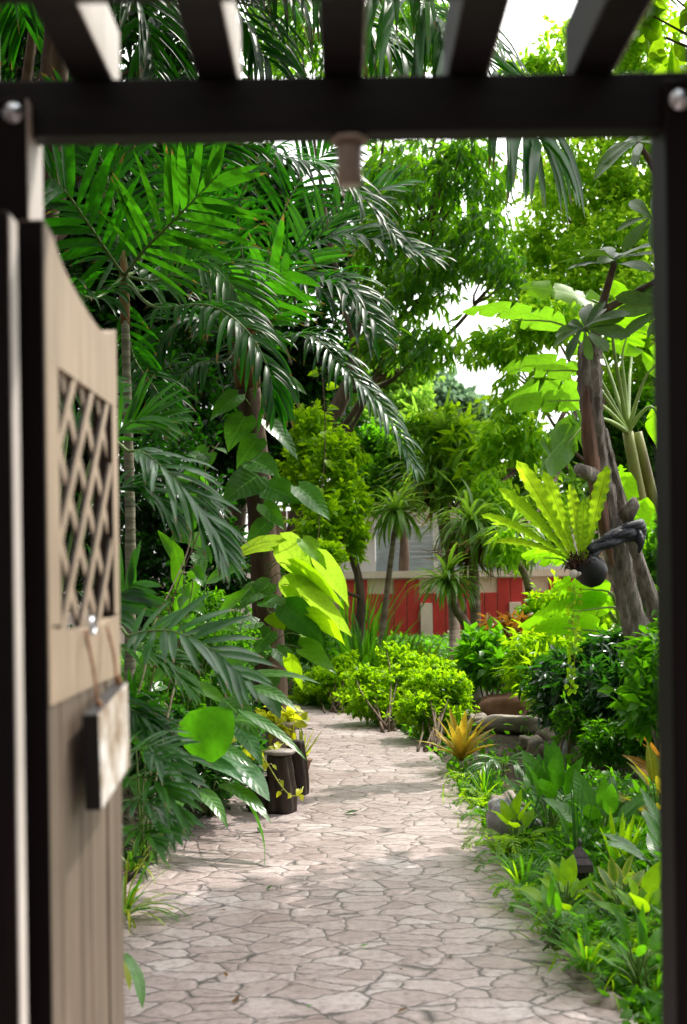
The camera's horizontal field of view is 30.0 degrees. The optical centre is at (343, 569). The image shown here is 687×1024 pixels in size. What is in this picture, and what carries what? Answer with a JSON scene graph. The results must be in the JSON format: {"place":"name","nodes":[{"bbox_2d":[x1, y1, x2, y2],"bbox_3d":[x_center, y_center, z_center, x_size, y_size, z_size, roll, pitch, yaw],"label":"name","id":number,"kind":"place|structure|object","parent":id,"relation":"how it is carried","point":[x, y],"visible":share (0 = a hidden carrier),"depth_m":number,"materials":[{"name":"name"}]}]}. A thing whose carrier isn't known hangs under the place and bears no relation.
{"place":"outdoors","nodes":[
{"label":"outdoors","id":0,"kind":"place"},
{"bbox_2d":[49,562,656,1023],"bbox_3d":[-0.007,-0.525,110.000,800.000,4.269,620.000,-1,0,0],"label":"ground","id":1,"kind":"structure","parent":0,"point":[509,740],"depth_m":10.14,"materials":[{"name":"soil"}]},
{"bbox_2d":[4,17,237,611],"bbox_3d":[-3.496,-3.145,16.858,4.606,9.796,4.656,-1,0,0],"label":"dense tree","id":2,"kind":"object","parent":1,"relation":"on","point":[104,318],"visible":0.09,"depth_m":16.07,"materials":[{"name":"green plant"}]},
{"bbox_2d":[0,2,260,240],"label":"dense tree","id":3,"kind":"object","parent":1,"relation":"on","point":[27,69],"visible":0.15,"depth_m":12.39,"materials":[{"name":"green plant"}]},
{"bbox_2d":[52,369,249,627],"bbox_3d":[-0.873,0.232,5.424,1.307,2.463,0.813,-1,0,31],"label":"young palm","id":4,"kind":"object","parent":1,"relation":"on","point":[227,549],"visible":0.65,"depth_m":5.10,"materials":[{"name":"green plant"}]},
{"bbox_2d":[73,416,250,643],"bbox_3d":[-1.862,-0.062,13.565,2.191,3.181,1.808,-1,0,-39],"label":"shrub","id":5,"kind":"object","parent":1,"relation":"on","point":[148,522],"visible":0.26,"depth_m":13.26,"materials":[{"name":"green plant"}]},
{"bbox_2d":[121,667,212,864],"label":"bamboo palm","id":6,"kind":"object","parent":1,"relation":"on","point":[173,762],"visible":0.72,"depth_m":4.51,"materials":[{"name":"green plant"}]},
{"bbox_2d":[41,65,300,845],"bbox_3d":[-1.221,-0.915,8.087,1.772,5.124,2.796,-1,0,-5],"label":"slender palm","id":7,"kind":"object","parent":1,"relation":"on","point":[177,179],"visible":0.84,"depth_m":7.64,"materials":[{"name":"green plant"}]},
{"bbox_2d":[77,541,276,751],"bbox_3d":[-0.722,0.658,4.973,1.077,1.609,0.696,-1,0,29],"label":"young palm","id":8,"kind":"object","parent":1,"relation":"on","point":[137,597],"visible":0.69,"depth_m":4.79,"materials":[{"name":"green plant"}]},
{"bbox_2d":[66,624,313,880],"bbox_3d":[-4.749,1.302,14.248,7.786,0.829,21.227,-1,0,-14],"label":"ground cover","id":9,"kind":"object","parent":1,"relation":"on","point":[124,853],"visible":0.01,"depth_m":7.55,"materials":[{"name":"green plant"}]},
{"bbox_2d":[151,530,251,712],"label":"ginger plant","id":10,"kind":"object","parent":1,"relation":"on","point":[174,550],"visible":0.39,"depth_m":8.21,"materials":[{"name":"green plant"}]},
{"bbox_2d":[136,575,271,715],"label":"shrub","id":11,"kind":"object","parent":1,"relation":"on","point":[212,598],"visible":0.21,"depth_m":8.88,"materials":[{"name":"green plant"}]},
{"bbox_2d":[178,707,234,761],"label":"broad leaf plant","id":12,"kind":"object","parent":1,"relation":"on","point":[211,730],"visible":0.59,"depth_m":6.24,"materials":[{"name":"plant"}]},
{"bbox_2d":[175,658,321,865],"bbox_3d":[-0.498,1.019,7.301,0.760,0.986,1.803,-1,0,0],"label":"ginger plant","id":13,"kind":"object","parent":1,"relation":"on","point":[237,764],"visible":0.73,"depth_m":7.02,"materials":[{"name":"green plant"}]},
{"bbox_2d":[191,538,336,691],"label":"shrub","id":14,"kind":"object","parent":1,"relation":"on","point":[291,639],"visible":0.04,"depth_m":14.82,"materials":[{"name":"green plant"}]},
{"bbox_2d":[147,143,388,541],"bbox_3d":[-1.581,-3.080,20.341,4.807,9.595,4.808,-1,0,0],"label":"dense tree","id":15,"kind":"object","parent":1,"relation":"on","point":[223,462],"visible":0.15,"depth_m":20.11,"materials":[{"name":"green plant"}]},
{"bbox_2d":[0,0,584,241],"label":"tall palm","id":16,"kind":"object","parent":1,"relation":"on","point":[428,22],"visible":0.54,"depth_m":8.94,"materials":[{"name":"green plant"}]},
{"bbox_2d":[131,142,456,712],"bbox_3d":[-0.392,-1.665,11.621,2.970,6.597,4.452,-1,0,-16],"label":"garden palm","id":17,"kind":"object","parent":1,"relation":"on","point":[279,256],"visible":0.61,"depth_m":11.96,"materials":[{"name":"green plant"}]},
{"bbox_2d":[210,376,351,705],"bbox_3d":[-0.576,-0.311,12.041,1.400,3.164,0.893,-1,0,12],"label":"climbing philodendron","id":18,"kind":"object","parent":17,"relation":"attached to","point":[312,613],"visible":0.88,"depth_m":11.96,"materials":[{"name":"green plant"}]},
{"bbox_2d":[299,368,338,657],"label":"hanging vine","id":19,"kind":"object","parent":18,"relation":"hanging from","point":[328,462],"visible":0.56,"depth_m":12.16,"materials":[{"name":"green plant"}]},
{"bbox_2d":[120,630,516,731],"bbox_3d":[1.654,1.364,18.452,11.827,0.543,13.616,-1,0,0],"label":"ground cover","id":20,"kind":"object","parent":1,"relation":"on","point":[444,640],"visible":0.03,"depth_m":20.65,"materials":[{"name":"green plant"}]},
{"bbox_2d":[288,649,361,713],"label":"hedge bush","id":21,"kind":"object","parent":1,"relation":"on","point":[330,681],"visible":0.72,"depth_m":13.92,"materials":[{"name":"green plant"}]},
{"bbox_2d":[275,398,375,641],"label":"bushy tree","id":22,"kind":"object","parent":1,"relation":"on","point":[347,527],"visible":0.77,"depth_m":16.82,"materials":[{"name":"green plant"}]},
{"bbox_2d":[295,611,441,669],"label":"grass clump","id":23,"kind":"object","parent":1,"relation":"on","point":[354,642],"visible":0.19,"depth_m":15.41,"materials":[{"name":"plant"}]},
{"bbox_2d":[330,574,413,651],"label":"grass clump","id":24,"kind":"object","parent":1,"relation":"on","point":[341,610],"visible":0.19,"depth_m":17.75,"materials":[{"name":"plant"}]},
{"bbox_2d":[304,339,445,562],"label":"broadleaf tree","id":25,"kind":"object","parent":1,"relation":"on","point":[398,390],"visible":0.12,"depth_m":32.87,"materials":[{"name":"green plant"}]},
{"bbox_2d":[332,640,434,732],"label":"hedge bush","id":26,"kind":"object","parent":1,"relation":"on","point":[376,692],"visible":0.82,"depth_m":12.43,"materials":[{"name":"green plant"}]},
{"bbox_2d":[238,0,544,648],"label":"mango tree","id":27,"kind":"object","parent":1,"relation":"on","point":[403,278],"visible":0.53,"depth_m":18.47,"materials":[{"name":"green plant"}]},
{"bbox_2d":[353,417,434,570],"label":"broadleaf tree","id":28,"kind":"object","parent":1,"relation":"on","point":[374,443],"visible":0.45,"depth_m":26.65,"materials":[{"name":"green plant"}]},
{"bbox_2d":[361,481,434,645],"bbox_3d":[0.741,0.161,16.971,1.216,2.690,1.208,-1,0,0],"label":"dracaena","id":29,"kind":"object","parent":1,"relation":"on","point":[395,515],"visible":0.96,"depth_m":16.95,"materials":[{"name":"plant"}]},
{"bbox_2d":[372,386,486,659],"bbox_3d":[1.306,-0.525,18.509,1.699,4.155,1.696,-1,0,-45],"label":"dracaena","id":30,"kind":"object","parent":1,"relation":"on","point":[454,623],"visible":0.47,"depth_m":18.27,"materials":[{"name":"plant"}]},
{"bbox_2d":[381,655,480,753],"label":"hedge bush","id":31,"kind":"object","parent":1,"relation":"on","point":[430,696],"visible":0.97,"depth_m":11.21,"materials":[{"name":"green plant"}]},
{"bbox_2d":[275,497,596,609],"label":"house","id":32,"kind":"structure","parent":1,"relation":"on","point":[427,539],"depth_m":30.00,"materials":[{"name":"white"}]},
{"bbox_2d":[358,521,505,577],"bbox_3d":[2.044,-0.459,29.975,3.500,1.365,0.150,-1,0,0],"label":"window","id":33,"kind":"structure","parent":32,"relation":"in","point":[382,555],"depth_m":30.01,"materials":[{"name":"glass"}]},
{"bbox_2d":[403,542,489,631],"bbox_3d":[1.268,0.591,15.658,1.087,1.844,1.393,-1,0,0],"label":"dracaena","id":34,"kind":"object","parent":1,"relation":"on","point":[446,583],"visible":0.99,"depth_m":15.42,"materials":[{"name":"plant"}]},
{"bbox_2d":[407,395,499,633],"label":"long leaf shrub","id":35,"kind":"object","parent":1,"relation":"on","point":[444,440],"visible":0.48,"depth_m":18.03,"materials":[{"name":"plant"}]},
{"bbox_2d":[343,569,573,637],"bbox_3d":[3.117,0.729,26.010,6.314,1.460,0.220,-1,0,0],"label":"board fence","id":36,"kind":"object","parent":1,"relation":"on","point":[503,595],"visible":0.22,"depth_m":26.00,"materials":[{"name":"red paint"}]},
{"bbox_2d":[429,366,498,469],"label":"broadleaf tree","id":37,"kind":"object","parent":1,"relation":"on","point":[461,393],"visible":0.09,"depth_m":58.95,"materials":[{"name":"green plant"}]},
{"bbox_2d":[414,471,520,627],"bbox_3d":[1.627,0.098,16.233,1.672,2.826,1.703,-1,0,0],"label":"dracaena","id":38,"kind":"object","parent":1,"relation":"on","point":[470,524],"visible":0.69,"depth_m":16.02,"materials":[{"name":"plant"}]},
{"bbox_2d":[387,395,598,587],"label":"tree","id":39,"kind":"object","parent":1,"relation":"on","point":[458,485],"visible":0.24,"depth_m":17.93,"materials":[{"name":"plant"}]},
{"bbox_2d":[445,616,545,697],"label":"leafy shrub","id":40,"kind":"object","parent":1,"relation":"on","point":[480,652],"visible":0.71,"depth_m":12.32,"materials":[{"name":"green plant"}]},
{"bbox_2d":[463,752,534,785],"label":"fern","id":41,"kind":"object","parent":1,"relation":"on","point":[515,764],"visible":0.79,"depth_m":8.49,"materials":[{"name":"green plant"}]},
{"bbox_2d":[475,692,526,715],"bbox_3d":[1.465,1.331,12.013,0.497,0.345,0.360,-1,0,0],"label":"rock","id":42,"kind":"object","parent":1,"relation":"on","point":[491,704],"visible":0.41,"depth_m":11.87,"materials":[{"name":"stone"}]},
{"bbox_2d":[454,505,554,604],"bbox_3d":[1.987,0.366,15.990,1.356,2.304,2.372,-1,0,0],"label":"dracaena","id":43,"kind":"object","parent":1,"relation":"on","point":[526,578],"visible":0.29,"depth_m":15.49,"materials":[{"name":"plant"}]},
{"bbox_2d":[473,714,541,734],"bbox_3d":[1.432,1.366,11.206,0.607,0.196,0.386,-1,0,0],"label":"rock","id":44,"kind":"object","parent":1,"relation":"on","point":[500,722],"visible":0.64,"depth_m":11.04,"materials":[{"name":"stone"}]},
{"bbox_2d":[470,610,544,691],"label":"orange leaf shrub","id":45,"kind":"object","parent":1,"relation":"on","point":[506,622],"visible":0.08,"depth_m":13.40,"materials":[{"name":"plant"}]},
{"bbox_2d":[486,798,530,842],"bbox_3d":[0.894,1.373,6.956,0.244,0.252,0.236,-1,0,0],"label":"rock","id":46,"kind":"object","parent":1,"relation":"on","point":[494,821],"visible":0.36,"depth_m":6.87,"materials":[{"name":"stone"}]},
{"bbox_2d":[396,708,661,1023],"bbox_3d":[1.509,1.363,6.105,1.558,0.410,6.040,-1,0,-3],"label":"ground cover","id":47,"kind":"object","parent":1,"relation":"on","point":[625,1013],"visible":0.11,"depth_m":6.18,"materials":[{"name":"green plant"}]},
{"bbox_2d":[422,708,497,760],"bbox_3d":[0.883,1.222,9.485,0.583,0.394,0.666,-1,0,40],"label":"bromeliad","id":48,"kind":"object","parent":47,"relation":"on","point":[461,744],"visible":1,"depth_m":9.47,"materials":[{"name":"yellow plant"}]},
{"bbox_2d":[455,788,497,808],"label":"fern","id":49,"kind":"object","parent":47,"relation":"on","point":[483,803],"visible":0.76,"depth_m":7.82,"materials":[{"name":"green plant"}]},
{"bbox_2d":[451,761,512,796],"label":"grass tuft","id":50,"kind":"object","parent":47,"relation":"on","point":[483,783],"visible":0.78,"depth_m":8.28,"materials":[{"name":"green plant"}]},
{"bbox_2d":[481,789,554,853],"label":"seedling","id":51,"kind":"object","parent":47,"relation":"on","point":[510,812],"visible":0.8,"depth_m":6.61,"materials":[{"name":"green plant"}]},
{"bbox_2d":[482,838,561,888],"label":"grass tuft","id":52,"kind":"object","parent":47,"relation":"on","point":[512,876],"visible":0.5,"depth_m":5.79,"materials":[{"name":"green plant"}]},
{"bbox_2d":[499,739,598,836],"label":"peace lily","id":53,"kind":"object","parent":47,"relation":"on","point":[549,776],"visible":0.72,"depth_m":6.90,"materials":[{"name":"green plant"}]},
{"bbox_2d":[514,854,601,925],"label":"seedling","id":54,"kind":"object","parent":47,"relation":"on","point":[569,882],"visible":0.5,"depth_m":5.24,"materials":[{"name":"green plant"}]},
{"bbox_2d":[534,807,604,857],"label":"seedling","id":55,"kind":"object","parent":47,"relation":"on","point":[565,829],"visible":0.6,"depth_m":6.22,"materials":[{"name":"green plant"}]},
{"bbox_2d":[566,838,593,903],"bbox_3d":[1.012,1.288,5.482,0.100,0.278,0.100,-1,0,0],"label":"path light","id":56,"kind":"object","parent":47,"relation":"on","point":[584,863],"visible":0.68,"depth_m":5.45,"materials":[{"name":"paint"}]},
{"bbox_2d":[570,779,593,850],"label":"reed plant","id":57,"kind":"object","parent":47,"relation":"on","point":[573,821],"visible":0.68,"depth_m":6.09,"materials":[{"name":"green plant"}]},
{"bbox_2d":[530,906,637,946],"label":"fern","id":58,"kind":"object","parent":47,"relation":"on","point":[574,928],"visible":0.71,"depth_m":4.89,"materials":[{"name":"green plant"}]},
{"bbox_2d":[531,908,648,974],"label":"grass tuft","id":59,"kind":"object","parent":47,"relation":"on","point":[579,949],"visible":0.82,"depth_m":4.65,"materials":[{"name":"green plant"}]},
{"bbox_2d":[542,768,654,853],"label":"peace lily","id":60,"kind":"object","parent":47,"relation":"on","point":[605,797],"visible":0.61,"depth_m":6.43,"materials":[{"name":"green plant"}]},
{"bbox_2d":[562,952,647,987],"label":"fern","id":61,"kind":"object","parent":47,"relation":"on","point":[604,974],"visible":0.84,"depth_m":4.54,"materials":[{"name":"green plant"}]},
{"bbox_2d":[579,854,649,915],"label":"seedling","id":62,"kind":"object","parent":47,"relation":"on","point":[617,875],"visible":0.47,"depth_m":5.27,"materials":[{"name":"green plant"}]},
{"bbox_2d":[589,806,646,867],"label":"iris plant","id":63,"kind":"object","parent":47,"relation":"on","point":[614,853],"visible":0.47,"depth_m":5.88,"materials":[{"name":"green plant"}]},
{"bbox_2d":[592,861,660,937],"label":"seedling","id":64,"kind":"object","parent":47,"relation":"on","point":[650,890],"visible":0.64,"depth_m":5.01,"materials":[{"name":"green plant"}]},
{"bbox_2d":[596,903,660,988],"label":"leafy plant","id":65,"kind":"object","parent":47,"relation":"on","point":[640,949],"visible":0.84,"depth_m":4.41,"materials":[{"name":"green plant"}]},
{"bbox_2d":[600,788,659,866],"bbox_3d":[1.432,1.172,5.614,0.613,0.525,0.567,-1,0,0],"label":"wild ginger","id":66,"kind":"object","parent":47,"relation":"on","point":[653,834],"visible":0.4,"depth_m":5.66,"materials":[{"name":"green plant"}]},
{"bbox_2d":[489,619,590,715],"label":"leafy shrub","id":67,"kind":"object","parent":1,"relation":"on","point":[526,652],"visible":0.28,"depth_m":11.02,"materials":[{"name":"green plant"}]},
{"bbox_2d":[427,763,661,1023],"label":"grass","id":68,"kind":"structure","parent":1,"relation":"on","point":[611,975],"depth_m":5.40,"materials":[{"name":"green plant"}]},
{"bbox_2d":[453,292,636,582],"bbox_3d":[2.375,-1.111,17.099,1.985,5.482,4.668,-1,0,29],"label":"mango tree","id":69,"kind":"object","parent":1,"relation":"on","point":[517,436],"visible":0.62,"depth_m":17.03,"materials":[{"name":"green plant"}]},
{"bbox_2d":[462,280,655,530],"bbox_3d":[2.211,-0.685,11.123,1.186,4.236,2.636,-1,0,35],"label":"banana plant","id":70,"kind":"object","parent":1,"relation":"on","point":[558,455],"visible":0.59,"depth_m":10.77,"materials":[{"name":"green plant"}]},
{"bbox_2d":[513,569,616,649],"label":"leafy shrub","id":71,"kind":"object","parent":1,"relation":"on","point":[548,596],"visible":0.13,"depth_m":14.34,"materials":[{"name":"green plant"}]},
{"bbox_2d":[514,624,641,753],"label":"leafy shrub","id":72,"kind":"object","parent":1,"relation":"on","point":[600,666],"visible":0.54,"depth_m":9.23,"materials":[{"name":"green plant"}]},
{"bbox_2d":[474,0,686,407],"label":"yellow green tree","id":73,"kind":"object","parent":1,"relation":"on","point":[616,187],"visible":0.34,"depth_m":19.79,"materials":[{"name":"green plant"}]},
{"bbox_2d":[519,465,655,638],"bbox_3d":[2.099,0.267,10.775,1.609,2.337,0.533,-1,0,-19],"label":"banana plant","id":74,"kind":"object","parent":1,"relation":"on","point":[552,617],"visible":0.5,"depth_m":10.71,"materials":[{"name":"plant"}]},
{"bbox_2d":[548,690,645,777],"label":"leafy shrub","id":75,"kind":"object","parent":1,"relation":"on","point":[590,739],"visible":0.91,"depth_m":8.62,"materials":[{"name":"green plant"}]},
{"bbox_2d":[540,383,654,540],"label":"broadleaf tree","id":76,"kind":"object","parent":1,"relation":"on","point":[639,426],"visible":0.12,"depth_m":18.29,"materials":[{"name":"green plant"}]},
{"bbox_2d":[552,138,658,751],"bbox_3d":[1.793,-0.543,7.864,0.953,4.204,1.572,-1,0,11],"label":"frangipani tree","id":77,"kind":"object","parent":1,"relation":"on","point":[626,564],"visible":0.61,"depth_m":7.71,"materials":[{"name":"brown plant"}]},
{"bbox_2d":[586,519,646,556],"bbox_3d":[1.717,-0.189,7.755,0.214,0.254,0.655,-1,0,39],"label":"cloth strap","id":78,"kind":"object","parent":77,"relation":"attached to","point":[633,530],"visible":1,"depth_m":7.67,"materials":[{"name":"fabric"}]},
{"bbox_2d":[562,550,607,587],"bbox_3d":[1.430,-0.028,7.597,0.289,0.268,0.272,-1,0,0],"label":"hanging planter","id":79,"kind":"object","parent":78,"relation":"hanging from","point":[593,570],"visible":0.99,"depth_m":7.55,"materials":[{"name":"ceramic"}]},
{"bbox_2d":[480,460,610,559],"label":"birds nest fern","id":80,"kind":"object","parent":79,"relation":"in","point":[585,517],"visible":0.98,"depth_m":7.59,"materials":[{"name":"green plant"}]},
{"bbox_2d":[564,585,582,695],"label":"hanging moss","id":81,"kind":"object","parent":79,"relation":"hanging from","point":[572,673],"visible":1,"depth_m":7.52,"materials":[{"name":"green plant"}]},
{"bbox_2d":[573,916,660,968],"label":"fern","id":82,"kind":"object","parent":1,"relation":"on","point":[608,946],"visible":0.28,"depth_m":4.77,"materials":[{"name":"green plant"}]},
{"bbox_2d":[597,610,657,745],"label":"umbrella shrub","id":83,"kind":"object","parent":1,"relation":"on","point":[641,671],"visible":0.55,"depth_m":6.99,"materials":[{"name":"green plant"}]},
{"bbox_2d":[605,514,655,758],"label":"dark shrub","id":84,"kind":"object","parent":1,"relation":"on","point":[649,553],"visible":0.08,"depth_m":9.91,"materials":[{"name":"green plant"}]},
{"bbox_2d":[618,741,658,815],"bbox_3d":[1.646,1.159,6.607,0.538,0.548,0.633,-1,0,-36],"label":"croton","id":85,"kind":"object","parent":1,"relation":"on","point":[652,763],"visible":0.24,"depth_m":6.62,"materials":[{"name":"orange plant"}]},
{"bbox_2d":[632,0,686,71],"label":"almond tree","id":86,"kind":"object","parent":1,"relation":"on","point":[649,29],"visible":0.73,"depth_m":9.37,"materials":[{"name":"green plant"}]},
{"bbox_2d":[123,699,636,1023],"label":"path","id":87,"kind":"structure","parent":0,"point":[285,948],"depth_m":5.53,"materials":[{"name":"stone"}]},
{"bbox_2d":[124,953,145,1008],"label":"strap leaf plant","id":88,"kind":"object","parent":87,"relation":"on","point":[132,969],"visible":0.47,"depth_m":4.27,"materials":[{"name":"plant"}]},
{"bbox_2d":[123,850,193,935],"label":"spider plant","id":89,"kind":"object","parent":87,"relation":"on","point":[129,901],"visible":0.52,"depth_m":5.56,"materials":[{"name":"green plant"}]},
{"bbox_2d":[132,713,205,862],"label":"ginger plant","id":90,"kind":"object","parent":87,"relation":"on","point":[195,820],"visible":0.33,"depth_m":5.71,"materials":[{"name":"green plant"}]},
{"bbox_2d":[125,680,267,815],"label":"shrub","id":91,"kind":"object","parent":87,"relation":"on","point":[209,776],"visible":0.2,"depth_m":7.41,"materials":[{"name":"green plant"}]},
{"bbox_2d":[129,443,226,811],"bbox_3d":[-0.910,0.302,7.035,0.564,2.033,0.264,-1,0,-10],"label":"heart leaf vine","id":92,"kind":"object","parent":91,"relation":"attached to","point":[200,453],"visible":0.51,"depth_m":6.99,"materials":[{"name":"plant"}]},
{"bbox_2d":[151,477,207,699],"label":"heart leaf vine","id":93,"kind":"object","parent":91,"relation":"attached to","point":[202,563],"visible":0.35,"depth_m":7.44,"materials":[{"name":"plant"}]},
{"bbox_2d":[263,748,297,814],"bbox_3d":[-0.392,1.317,7.968,0.207,0.392,0.207,-1,0,0],"label":"stump stool","id":94,"kind":"object","parent":87,"relation":"on","point":[281,760],"visible":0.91,"depth_m":7.89,"materials":[{"name":"brown wood"}]},
{"bbox_2d":[266,721,296,748],"bbox_3d":[-0.458,1.305,9.357,0.248,0.402,0.250,-1,0,0],"label":"plant pot","id":95,"kind":"object","parent":87,"relation":"on","point":[289,725],"visible":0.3,"depth_m":9.26,"materials":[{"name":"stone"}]},
{"bbox_2d":[255,705,309,744],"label":"golden pothos","id":96,"kind":"object","parent":95,"relation":"in","point":[289,715],"visible":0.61,"depth_m":9.25,"materials":[{"name":"yellow plant"}]},
{"bbox_2d":[287,739,308,795],"bbox_3d":[-0.310,1.327,8.582,0.160,0.367,0.158,-1,0,0],"label":"stump stool","id":97,"kind":"object","parent":87,"relation":"on","point":[300,766],"visible":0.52,"depth_m":8.52,"materials":[{"name":"brown wood"}]},
{"bbox_2d":[0,0,686,1023],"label":"pergola gateway","id":98,"kind":"object","parent":87,"relation":"on","point":[588,94],"visible":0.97,"depth_m":2.01,"materials":[{"name":"brown wood"}]},
{"bbox_2d":[17,220,124,1023],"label":"garden gate","id":99,"kind":"structure","parent":98,"relation":"attached to","point":[74,909],"depth_m":2.05,"materials":[{"name":"beige wood"}]},
{"bbox_2d":[82,616,129,809],"bbox_3d":[-0.417,0.237,2.224,0.040,0.314,0.294,-1,0,0],"label":"hanging sign","id":100,"kind":"object","parent":99,"relation":"hanging from","point":[105,729],"visible":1,"depth_m":2.15,"materials":[{"name":"paint"}]},
{"bbox_2d":[330,132,367,188],"bbox_3d":[0.010,-0.654,2.056,0.062,0.076,0.062,-1,0,0],"label":"ceiling lamp","id":101,"kind":"object","parent":98,"relation":"attached to","point":[349,146],"visible":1,"depth_m":2.04,"materials":[{"name":"brown metal"}]},
{"bbox_2d":[460,828,547,857],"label":"fern","id":102,"kind":"object","parent":87,"relation":"on","point":[503,839],"visible":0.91,"depth_m":6.46,"materials":[{"name":"green plant"}]},
{"bbox_2d":[474,850,548,873],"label":"fern","id":103,"kind":"object","parent":87,"relation":"on","point":[516,863],"visible":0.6,"depth_m":6.14,"materials":[{"name":"green plant"}]},
{"bbox_2d":[508,872,587,951],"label":"seedling","id":104,"kind":"object","parent":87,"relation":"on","point":[550,897],"visible":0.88,"depth_m":4.92,"materials":[{"name":"green plant"}]},
{"bbox_2d":[583,992,623,1009],"bbox_3d":[0.903,1.510,4.384,0.165,0.112,0.137,-1,0,0],"label":"rock","id":105,"kind":"object","parent":87,"relation":"on","point":[607,1002],"visible":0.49,"depth_m":4.37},
{"bbox_2d":[78,0,685,564],"label":"sky","id":106,"kind":"structure","parent":0,"point":[523,22],"materials":[{"name":"white"}]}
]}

